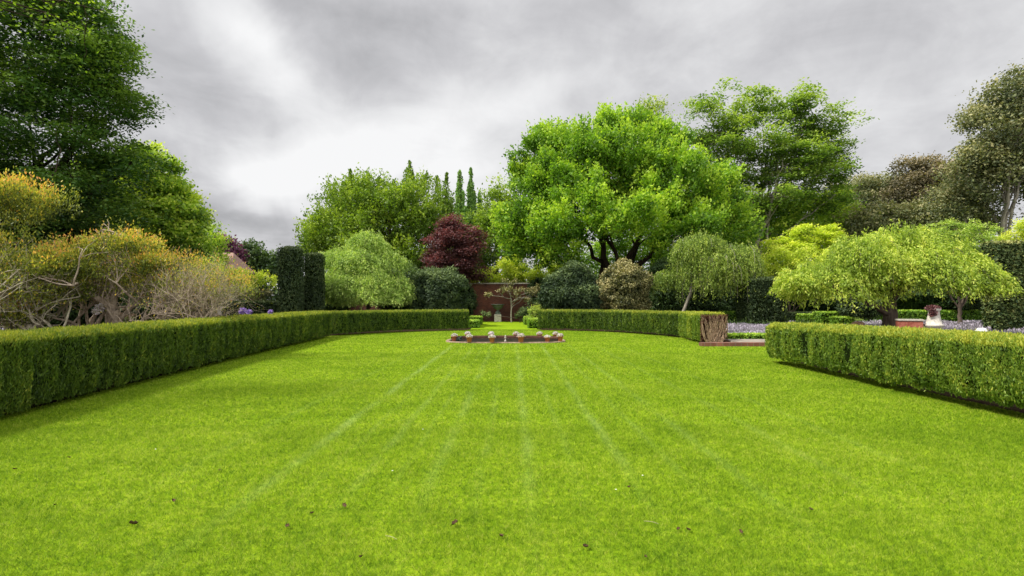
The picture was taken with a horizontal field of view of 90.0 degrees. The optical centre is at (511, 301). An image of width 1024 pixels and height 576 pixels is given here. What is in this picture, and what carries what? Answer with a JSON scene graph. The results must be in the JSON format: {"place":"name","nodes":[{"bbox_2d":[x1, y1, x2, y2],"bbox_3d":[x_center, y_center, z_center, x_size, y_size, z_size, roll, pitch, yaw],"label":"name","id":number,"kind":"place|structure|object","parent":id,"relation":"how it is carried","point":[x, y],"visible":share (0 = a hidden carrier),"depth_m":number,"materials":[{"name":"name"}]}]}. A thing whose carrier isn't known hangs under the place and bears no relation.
{"place":"outdoors","nodes":[
{"label":"outdoors","id":0,"kind":"place"},
{"bbox_2d":[0,322,1023,575],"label":"lawn","id":1,"kind":"structure","parent":0,"point":[492,326],"depth_m":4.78,"materials":[{"name":"green plant"}]},
{"bbox_2d":[0,310,332,417],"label":"long hedge","id":2,"kind":"object","parent":1,"relation":"on","point":[41,365],"visible":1,"depth_m":9.87,"materials":[{"name":"green plant"}]},
{"bbox_2d":[331,309,469,333],"bbox_3d":[-6.094,1.035,28.189,8.326,1.280,1.953,0,0,-38],"label":"back hedge","id":3,"kind":"object","parent":1,"relation":"on","point":[352,321],"visible":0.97,"depth_m":27.98,"materials":[{"name":"green plant"}]},
{"bbox_2d":[468,319,479,327],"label":"box hedge","id":4,"kind":"object","parent":1,"relation":"on","point":[473,323],"visible":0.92,"depth_m":32.55,"materials":[{"name":"green plant"}]},
{"bbox_2d":[491,304,504,321],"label":"stone urn","id":5,"kind":"object","parent":1,"relation":"on","point":[497,307],"visible":1,"depth_m":42.31,"materials":[{"name":"beige stone"}]},
{"bbox_2d":[446,335,564,342],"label":"garden pond","id":6,"kind":"structure","parent":1,"relation":"on","point":[509,339],"depth_m":22.64,"materials":[{"name":"stone"}]},
{"bbox_2d":[451,333,457,340],"bbox_3d":[-2.405,1.485,21.321,0.307,0.330,0.317,0,0,-22],"label":"flower pot","id":7,"kind":"object","parent":6,"relation":"on","point":[454,336],"visible":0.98,"depth_m":21.23,"materials":[{"name":"ceramic"}]},
{"bbox_2d":[466,334,472,341],"bbox_3d":[-1.732,1.485,20.790,0.308,0.330,0.317,0,0,-20],"label":"flower pot","id":8,"kind":"object","parent":6,"relation":"on","point":[469,337],"visible":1,"depth_m":20.70,"materials":[{"name":"ceramic"}]},
{"bbox_2d":[488,334,495,342],"bbox_3d":[-0.803,1.485,20.569,0.308,0.330,0.317,0,0,-29],"label":"flower pot","id":9,"kind":"object","parent":6,"relation":"on","point":[491,337],"visible":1,"depth_m":20.49,"materials":[{"name":"ceramic"}]},
{"bbox_2d":[517,333,524,341],"bbox_3d":[0.359,1.465,20.762,0.355,0.369,0.344,0,0,29],"label":"flower pot","id":10,"kind":"object","parent":6,"relation":"on","point":[520,336],"visible":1,"depth_m":20.66,"materials":[{"name":"ceramic"}]},
{"bbox_2d":[544,335,550,341],"bbox_3d":[1.451,1.510,20.981,0.317,0.280,0.307,0,0,-37],"label":"flower pot","id":11,"kind":"object","parent":6,"relation":"on","point":[547,338],"visible":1,"depth_m":20.90,"materials":[{"name":"ceramic"}]},
{"bbox_2d":[557,333,563,340],"bbox_3d":[1.997,1.486,21.230,0.312,0.328,0.314,0,0,7],"label":"flower pot","id":12,"kind":"object","parent":6,"relation":"on","point":[560,336],"visible":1,"depth_m":21.15,"materials":[{"name":"ceramic"}]},
{"bbox_2d":[475,300,540,322],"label":"garden perennials","id":13,"kind":"object","parent":1,"relation":"on","point":[523,311],"visible":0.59,"depth_m":40.68,"materials":[{"name":"green plant"}]},
{"bbox_2d":[483,278,540,321],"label":"trained tree","id":14,"kind":"object","parent":1,"relation":"on","point":[536,289],"visible":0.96,"depth_m":41.39,"materials":[{"name":"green plant"}]},
{"bbox_2d":[527,317,537,327],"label":"box hedge","id":15,"kind":"object","parent":1,"relation":"on","point":[532,322],"visible":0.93,"depth_m":32.25,"materials":[{"name":"green plant"}]},
{"bbox_2d":[524,304,542,321],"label":"evergreen shrub","id":16,"kind":"object","parent":1,"relation":"on","point":[533,311],"visible":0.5,"depth_m":35.76,"materials":[{"name":"green plant"}]},
{"bbox_2d":[538,308,681,335],"bbox_3d":[5.481,1.032,27.707,9.568,1.286,2.488,0,0,45],"label":"back hedge","id":17,"kind":"object","parent":1,"relation":"on","point":[657,321],"visible":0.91,"depth_m":27.94,"materials":[{"name":"green plant"}]},
{"bbox_2d":[678,310,727,341],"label":"hedge block","id":18,"kind":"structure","parent":1,"relation":"on","point":[706,326],"depth_m":20.59,"materials":[{"name":"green plant"}]},
{"bbox_2d":[764,321,1023,409],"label":"side hedge","id":19,"kind":"object","parent":1,"relation":"on","point":[982,365],"visible":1,"depth_m":8.99,"materials":[{"name":"green plant"}]},
{"bbox_2d":[0,0,1023,289],"label":"sky","id":20,"kind":"structure","parent":0,"point":[270,98],"materials":[{"name":"grey"}]},
{"bbox_2d":[1,303,1023,415],"bbox_3d":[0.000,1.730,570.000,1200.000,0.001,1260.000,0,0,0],"label":"ground","id":21,"kind":"structure","parent":0,"point":[987,403],"depth_m":11.48,"materials":[{"name":"soil"}]},
{"bbox_2d":[0,165,105,330],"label":"gnarled shrub","id":22,"kind":"object","parent":21,"relation":"on","point":[24,297],"visible":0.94,"depth_m":13.60,"materials":[{"name":"yellow plant"}]},
{"bbox_2d":[0,157,121,258],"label":"broadleaf tree","id":23,"kind":"object","parent":21,"relation":"on","point":[72,233],"visible":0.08,"depth_m":28.66,"materials":[{"name":"green plant"}]},
{"bbox_2d":[0,0,124,72],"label":"broadleaf tree","id":24,"kind":"object","parent":21,"relation":"on","point":[47,12],"visible":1,"depth_m":8.93,"materials":[{"name":"green plant"}]},
{"bbox_2d":[0,243,130,330],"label":"evergreen shrub","id":25,"kind":"object","parent":21,"relation":"on","point":[73,314],"visible":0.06,"depth_m":24.60,"materials":[{"name":"green plant"}]},
{"bbox_2d":[1,316,145,330],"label":"ground cover","id":26,"kind":"object","parent":21,"relation":"on","point":[104,321],"visible":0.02,"depth_m":29.55,"materials":[{"name":"green plant"}]},
{"bbox_2d":[0,0,185,254],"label":"broadleaf tree","id":27,"kind":"object","parent":21,"relation":"on","point":[109,92],"visible":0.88,"depth_m":23.75,"materials":[{"name":"green plant"}]},
{"bbox_2d":[92,308,99,323],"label":"agapanthus plant","id":28,"kind":"object","parent":21,"relation":"on","point":[95,311],"visible":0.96,"depth_m":14.48,"materials":[{"name":"plant"}]},
{"bbox_2d":[95,303,104,323],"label":"agapanthus plant","id":29,"kind":"object","parent":21,"relation":"on","point":[100,306],"visible":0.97,"depth_m":14.59,"materials":[{"name":"plant"}]},
{"bbox_2d":[17,211,186,326],"bbox_3d":[-11.977,-0.500,14.982,3.629,4.468,3.848,0,0,-45],"label":"gnarled shrub","id":30,"kind":"object","parent":21,"relation":"on","point":[112,274],"visible":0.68,"depth_m":14.70,"materials":[{"name":"yellow plant"}]},
{"bbox_2d":[50,139,220,319],"bbox_3d":[-25.068,-4.354,32.622,12.416,12.230,6.677,0,0,0],"label":"broadleaf tree","id":31,"kind":"object","parent":21,"relation":"on","point":[183,219],"visible":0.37,"depth_m":31.75,"materials":[{"name":"green plant"}]},
{"bbox_2d":[118,271,226,320],"bbox_3d":[-17.057,-0.130,25.892,4.681,3.006,4.158,0,0,0],"label":"evergreen shrub","id":32,"kind":"object","parent":21,"relation":"on","point":[141,310],"visible":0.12,"depth_m":24.61,"materials":[{"name":"green plant"}]},
{"bbox_2d":[111,234,264,322],"bbox_3d":[-9.646,-0.276,15.121,4.238,3.397,4.264,0,0,23],"label":"gnarled shrub","id":33,"kind":"object","parent":21,"relation":"on","point":[183,286],"visible":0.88,"depth_m":14.86,"materials":[{"name":"beige plant"}]},
{"bbox_2d":[186,220,235,274],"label":"broadleaf tree","id":34,"kind":"object","parent":21,"relation":"on","point":[216,242],"visible":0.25,"depth_m":59.44,"materials":[{"name":"green plant"}]},
{"bbox_2d":[186,253,254,315],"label":"house","id":35,"kind":"structure","parent":21,"relation":"on","point":[239,260],"depth_m":61.68,"materials":[{"name":"tile"}]},
{"bbox_2d":[209,231,249,262],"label":"purple tree","id":36,"kind":"object","parent":21,"relation":"on","point":[235,249],"visible":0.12,"depth_m":65.50,"materials":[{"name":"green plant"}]},
{"bbox_2d":[205,262,277,300],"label":"golden shrub","id":37,"kind":"object","parent":21,"relation":"on","point":[261,275],"visible":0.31,"depth_m":35.54,"materials":[{"name":"yellow plant"}]},
{"bbox_2d":[238,307,246,313],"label":"agapanthus plant","id":38,"kind":"object","parent":21,"relation":"on","point":[244,311],"visible":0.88,"depth_m":17.48,"materials":[{"name":"purple plant"}]},
{"bbox_2d":[218,286,273,303],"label":"rose shrub","id":39,"kind":"object","parent":21,"relation":"on","point":[265,294],"visible":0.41,"depth_m":33.88,"materials":[{"name":"green plant"}]},
{"bbox_2d":[221,300,279,316],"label":"dark hedge","id":40,"kind":"object","parent":21,"relation":"on","point":[270,304],"visible":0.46,"depth_m":31.02,"materials":[{"name":"green plant"}]},
{"bbox_2d":[237,237,280,288],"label":"distant tree","id":41,"kind":"object","parent":21,"relation":"on","point":[259,258],"visible":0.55,"depth_m":88.22,"materials":[{"name":"green plant"}]},
{"bbox_2d":[276,245,303,312],"bbox_3d":[-12.354,-0.734,28.601,1.410,4.867,1.446,0,0,0],"label":"clipped yew","id":42,"kind":"object","parent":21,"relation":"on","point":[290,277],"visible":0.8,"depth_m":28.09,"materials":[{"name":"green plant"}]},
{"bbox_2d":[303,252,326,310],"bbox_3d":[-11.828,-0.642,30.569,1.368,4.685,1.303,0,0,0],"label":"clipped yew","id":43,"kind":"object","parent":21,"relation":"on","point":[314,292],"visible":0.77,"depth_m":30.12,"materials":[{"name":"green plant"}]},
{"bbox_2d":[303,300,352,310],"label":"evergreen shrub","id":44,"kind":"object","parent":21,"relation":"on","point":[330,308],"visible":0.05,"depth_m":41.11,"materials":[{"name":"green plant"}]},
{"bbox_2d":[318,229,416,310],"bbox_3d":[-9.681,-1.585,33.213,7.492,6.613,4.851,0,0,0],"label":"weeping tree","id":45,"kind":"object","parent":21,"relation":"on","point":[367,287],"visible":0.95,"depth_m":32.15,"materials":[{"name":"green plant"}]},
{"bbox_2d":[292,160,463,269],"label":"broadleaf tree","id":46,"kind":"object","parent":21,"relation":"on","point":[384,206],"visible":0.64,"depth_m":49.33,"materials":[{"name":"green plant"}]},
{"bbox_2d":[376,262,421,309],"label":"evergreen shrub","id":47,"kind":"object","parent":21,"relation":"on","point":[413,270],"visible":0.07,"depth_m":39.52,"materials":[{"name":"green plant"}]},
{"bbox_2d":[346,245,498,282],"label":"broadleaf tree","id":48,"kind":"object","parent":21,"relation":"on","point":[482,258],"visible":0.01,"depth_m":53.87,"materials":[{"name":"green plant"}]},
{"bbox_2d":[406,265,471,309],"bbox_3d":[-5.076,-0.306,34.889,4.698,4.512,4.177,0,0,0],"label":"evergreen shrub","id":49,"kind":"object","parent":21,"relation":"on","point":[441,288],"visible":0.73,"depth_m":33.77,"materials":[{"name":"green plant"}]},
{"bbox_2d":[417,212,495,287],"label":"red maple","id":50,"kind":"object","parent":21,"relation":"on","point":[464,252],"visible":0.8,"depth_m":42.95,"materials":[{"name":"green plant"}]},
{"bbox_2d":[453,169,470,222],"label":"poplar tree","id":51,"kind":"object","parent":21,"relation":"on","point":[460,192],"visible":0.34,"depth_m":61.87,"materials":[{"name":"green plant"}]},
{"bbox_2d":[462,286,477,315],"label":"evergreen shrub","id":52,"kind":"object","parent":21,"relation":"on","point":[472,305],"visible":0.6,"depth_m":42.77,"materials":[{"name":"green plant"}]},
{"bbox_2d":[462,167,478,271],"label":"poplar tree","id":53,"kind":"object","parent":21,"relation":"on","point":[471,196],"visible":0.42,"depth_m":62.52,"materials":[{"name":"green plant"}]},
{"bbox_2d":[469,315,482,324],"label":"box hedge","id":54,"kind":"object","parent":21,"relation":"on","point":[479,317],"visible":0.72,"depth_m":37.05,"materials":[{"name":"green plant"}]},
{"bbox_2d":[474,191,494,253],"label":"poplar tree","id":55,"kind":"object","parent":21,"relation":"on","point":[479,200],"visible":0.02,"depth_m":63.94,"materials":[{"name":"green plant"}]},
{"bbox_2d":[459,172,534,275],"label":"broadleaf tree","id":56,"kind":"object","parent":21,"relation":"on","point":[497,196],"visible":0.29,"depth_m":54.73,"materials":[{"name":"green plant"}]},
{"bbox_2d":[348,283,654,320],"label":"brick wall","id":57,"kind":"structure","parent":21,"relation":"on","point":[484,302],"depth_m":44.30,"materials":[{"name":"brick"}]},
{"bbox_2d":[525,277,542,307],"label":"climbing plant","id":58,"kind":"object","parent":57,"relation":"attached to","point":[537,280],"visible":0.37,"depth_m":42.90,"materials":[{"name":"green plant"}]},
{"bbox_2d":[473,254,571,282],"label":"golden shrub","id":59,"kind":"object","parent":21,"relation":"on","point":[512,270],"visible":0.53,"depth_m":45.58,"materials":[{"name":"green plant"}]},
{"bbox_2d":[119,237,1021,311],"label":"distant wood","id":60,"kind":"object","parent":21,"relation":"on","point":[273,296],"visible":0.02,"depth_m":89.16,"materials":[{"name":"green plant"}]},
{"bbox_2d":[536,258,605,311],"bbox_3d":[4.092,-0.450,34.899,4.929,4.990,4.060,0,0,0],"label":"evergreen shrub","id":61,"kind":"object","parent":21,"relation":"on","point":[574,287],"visible":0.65,"depth_m":33.76,"materials":[{"name":"green plant"}]},
{"bbox_2d":[572,232,674,278],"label":"golden shrub","id":62,"kind":"object","parent":21,"relation":"on","point":[622,250],"visible":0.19,"depth_m":47.57,"materials":[{"name":"green plant"}]},
{"bbox_2d":[595,257,655,309],"bbox_3d":[7.421,-0.704,33.838,3.991,4.559,3.554,0,0,0],"label":"evergreen shrub","id":63,"kind":"object","parent":21,"relation":"on","point":[625,285],"visible":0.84,"depth_m":33.02,"materials":[{"name":"green plant"}]},
{"bbox_2d":[486,98,773,283],"bbox_3d":[9.538,-7.340,41.087,23.478,18.265,14.292,0,0,0],"label":"ginkgo tree","id":64,"kind":"object","parent":21,"relation":"on","point":[555,178],"visible":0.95,"depth_m":39.15,"materials":[{"name":"green plant"}]},
{"bbox_2d":[631,92,693,263],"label":"broadleaf tree","id":65,"kind":"object","parent":21,"relation":"on","point":[653,106],"visible":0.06,"depth_m":58.57,"materials":[{"name":"green plant"}]},
{"bbox_2d":[647,256,691,310],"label":"evergreen shrub","id":66,"kind":"object","parent":21,"relation":"on","point":[665,301],"visible":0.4,"depth_m":35.97,"materials":[{"name":"green plant"}]},
{"bbox_2d":[650,228,769,310],"bbox_3d":[12.719,-1.483,32.815,7.317,6.438,4.537,0,0,0],"label":"weeping birch","id":67,"kind":"object","parent":21,"relation":"on","point":[717,259],"visible":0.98,"depth_m":31.89,"materials":[{"name":"green plant"}]},
{"bbox_2d":[687,273,735,311],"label":"evergreen shrub","id":68,"kind":"object","parent":21,"relation":"on","point":[729,304],"visible":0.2,"depth_m":38.16,"materials":[{"name":"green plant"}]},
{"bbox_2d":[716,310,737,321],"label":"box hedge","id":69,"kind":"object","parent":21,"relation":"on","point":[731,315],"visible":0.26,"depth_m":33.01,"materials":[{"name":"green plant"}]},
{"bbox_2d":[699,342,765,346],"bbox_3d":[9.825,1.640,19.435,5.350,0.160,0.370,0,0,0],"label":"garden step","id":70,"kind":"object","parent":21,"relation":"on","point":[739,344],"visible":0.34,"depth_m":19.25,"materials":[{"name":"brick"}]},
{"bbox_2d":[726,332,765,338],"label":"box hedge","id":71,"kind":"object","parent":21,"relation":"on","point":[747,335],"visible":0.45,"depth_m":21.63,"materials":[{"name":"green plant"}]},
{"bbox_2d":[735,276,787,324],"bbox_3d":[15.591,0.054,32.159,2.551,3.328,2.560,0,0,0],"label":"clipped yew","id":72,"kind":"object","parent":21,"relation":"on","point":[758,305],"visible":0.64,"depth_m":31.09,"materials":[{"name":"green plant"}]},
{"bbox_2d":[726,322,808,332],"bbox_3d":[13.960,1.438,27.700,10.065,0.480,10.686,0,0,0],"label":"lavender bed","id":73,"kind":"object","parent":21,"relation":"on","point":[745,328],"visible":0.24,"depth_m":26.96,"materials":[{"name":"purple plant"}]},
{"bbox_2d":[727,317,814,324],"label":"ground cover","id":74,"kind":"object","parent":21,"relation":"on","point":[742,321],"visible":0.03,"depth_m":31.01,"materials":[{"name":"green plant"}]},
{"bbox_2d":[785,311,811,320],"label":"box hedge","id":75,"kind":"object","parent":21,"relation":"on","point":[791,316],"visible":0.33,"depth_m":39.10,"materials":[{"name":"green plant"}]},
{"bbox_2d":[795,313,813,322],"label":"box hedge","id":76,"kind":"object","parent":21,"relation":"on","point":[804,316],"visible":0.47,"depth_m":33.12,"materials":[{"name":"green plant"}]},
{"bbox_2d":[745,180,866,311],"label":"broadleaf tree","id":77,"kind":"object","parent":21,"relation":"on","point":[784,224],"visible":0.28,"depth_m":60.82,"materials":[{"name":"green plant"}]},
{"bbox_2d":[812,310,843,323],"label":"box hedge","id":78,"kind":"object","parent":21,"relation":"on","point":[821,317],"visible":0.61,"depth_m":32.05,"materials":[{"name":"green plant"}]},
{"bbox_2d":[829,316,855,324],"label":"box hedge","id":79,"kind":"object","parent":21,"relation":"on","point":[847,320],"visible":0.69,"depth_m":30.55,"materials":[{"name":"green plant"}]},
{"bbox_2d":[813,170,878,253],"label":"oak tree","id":80,"kind":"object","parent":21,"relation":"on","point":[855,177],"visible":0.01,"depth_m":82.51,"materials":[{"name":"green plant"}]},
{"bbox_2d":[851,321,864,325],"bbox_3d":[16.510,1.353,24.506,0.836,0.822,0.623,0,0,22],"label":"garden rock","id":81,"kind":"object","parent":21,"relation":"on","point":[858,323],"visible":0.23,"depth_m":24.34,"materials":[{"name":"beige stone"}]},
{"bbox_2d":[833,298,897,320],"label":"evergreen shrub","id":82,"kind":"object","parent":21,"relation":"on","point":[867,314],"visible":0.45,"depth_m":30.47,"materials":[{"name":"green plant"}]},
{"bbox_2d":[847,168,905,211],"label":"oak tree","id":83,"kind":"object","parent":21,"relation":"on","point":[870,186],"visible":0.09,"depth_m":73.91,"materials":[{"name":"green plant"}]},
{"bbox_2d":[767,219,1023,326],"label":"weeping cherry","id":84,"kind":"object","parent":21,"relation":"on","point":[875,266],"visible":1,"depth_m":22.75,"materials":[{"name":"green plant"}]},
{"bbox_2d":[895,319,923,327],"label":"brick wall","id":85,"kind":"structure","parent":21,"relation":"on","point":[900,323],"depth_m":22.20,"materials":[{"name":"red brick"}]},
{"bbox_2d":[863,309,982,322],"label":"box hedge","id":86,"kind":"object","parent":21,"relation":"on","point":[951,315],"visible":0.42,"depth_m":38.51,"materials":[{"name":"green plant"}]},
{"bbox_2d":[923,305,944,328],"bbox_3d":[18.113,0.915,21.994,0.748,1.569,0.733,0,0,0],"label":"stone jar","id":87,"kind":"object","parent":21,"relation":"on","point":[933,320],"visible":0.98,"depth_m":21.80,"materials":[{"name":"white stone"}]},
{"bbox_2d":[862,319,1023,334],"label":"lavender bed","id":88,"kind":"object","parent":21,"relation":"on","point":[973,325],"visible":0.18,"depth_m":30.41,"materials":[{"name":"purple plant"}]},
{"bbox_2d":[914,218,1005,322],"bbox_3d":[29.279,-1.890,33.928,7.322,7.268,4.315,0,0,0],"label":"golden tree","id":89,"kind":"object","parent":21,"relation":"on","point":[963,301],"visible":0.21,"depth_m":33.51,"materials":[{"name":"green plant"}]},
{"bbox_2d":[975,328,987,331],"bbox_3d":[18.585,1.416,20.309,0.619,0.736,0.586,0,0,44],"label":"garden rock","id":90,"kind":"object","parent":21,"relation":"on","point":[982,329],"visible":0.22,"depth_m":20.17,"materials":[{"name":"white stone"}]},
{"bbox_2d":[980,240,1023,330],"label":"tall hedge","id":91,"kind":"object","parent":21,"relation":"on","point":[1002,314],"visible":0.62,"depth_m":26.58,"materials":[{"name":"green plant"}]},
{"bbox_2d":[993,217,1023,240],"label":"golden shrub","id":92,"kind":"object","parent":21,"relation":"on","point":[1019,225],"visible":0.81,"depth_m":30.39,"materials":[{"name":"yellow plant"}]},
{"bbox_2d":[725,339,764,341],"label":"paved path","id":93,"kind":"structure","parent":0,"point":[745,340],"depth_m":20.59,"materials":[{"name":"beige stone"}]},
{"bbox_2d":[785,313,863,321],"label":"grass bank","id":94,"kind":"structure","parent":0,"point":[859,319],"depth_m":48.48,"materials":[{"name":"green plant"}]},
{"bbox_2d":[678,76,879,255],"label":"broadleaf tree","id":95,"kind":"object","parent":94,"relation":"on","point":[788,151],"visible":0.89,"depth_m":57.86,"materials":[{"name":"green plant"}]},
{"bbox_2d":[757,242,828,311],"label":"golden shrub","id":96,"kind":"object","parent":94,"relation":"on","point":[773,266],"visible":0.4,"depth_m":40.30,"materials":[{"name":"yellow plant"}]},
{"bbox_2d":[759,223,848,268],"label":"golden tree","id":97,"kind":"object","parent":94,"relation":"on","point":[800,236],"visible":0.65,"depth_m":43.02,"materials":[{"name":"green plant"}]},
{"bbox_2d":[787,282,857,312],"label":"evergreen shrub","id":98,"kind":"object","parent":94,"relation":"on","point":[822,307],"visible":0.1,"depth_m":42.31,"materials":[{"name":"green plant"}]},
{"bbox_2d":[868,150,965,204],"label":"oak tree","id":99,"kind":"object","parent":94,"relation":"on","point":[914,179],"visible":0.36,"depth_m":70.05,"materials":[{"name":"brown plant"}]},
{"bbox_2d":[829,196,1014,247],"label":"oak tree","id":100,"kind":"object","parent":94,"relation":"on","point":[874,217],"visible":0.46,"depth_m":58.27,"materials":[{"name":"green plant"}]},
{"bbox_2d":[890,285,983,310],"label":"evergreen shrub","id":101,"kind":"object","parent":94,"relation":"on","point":[921,301],"visible":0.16,"depth_m":39.16,"materials":[{"name":"green plant"}]},
{"bbox_2d":[912,58,1023,242],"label":"oak tree","id":102,"kind":"object","parent":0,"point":[993,159],"visible":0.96,"depth_m":50.65,"materials":[{"name":"green plant"}]}
]}

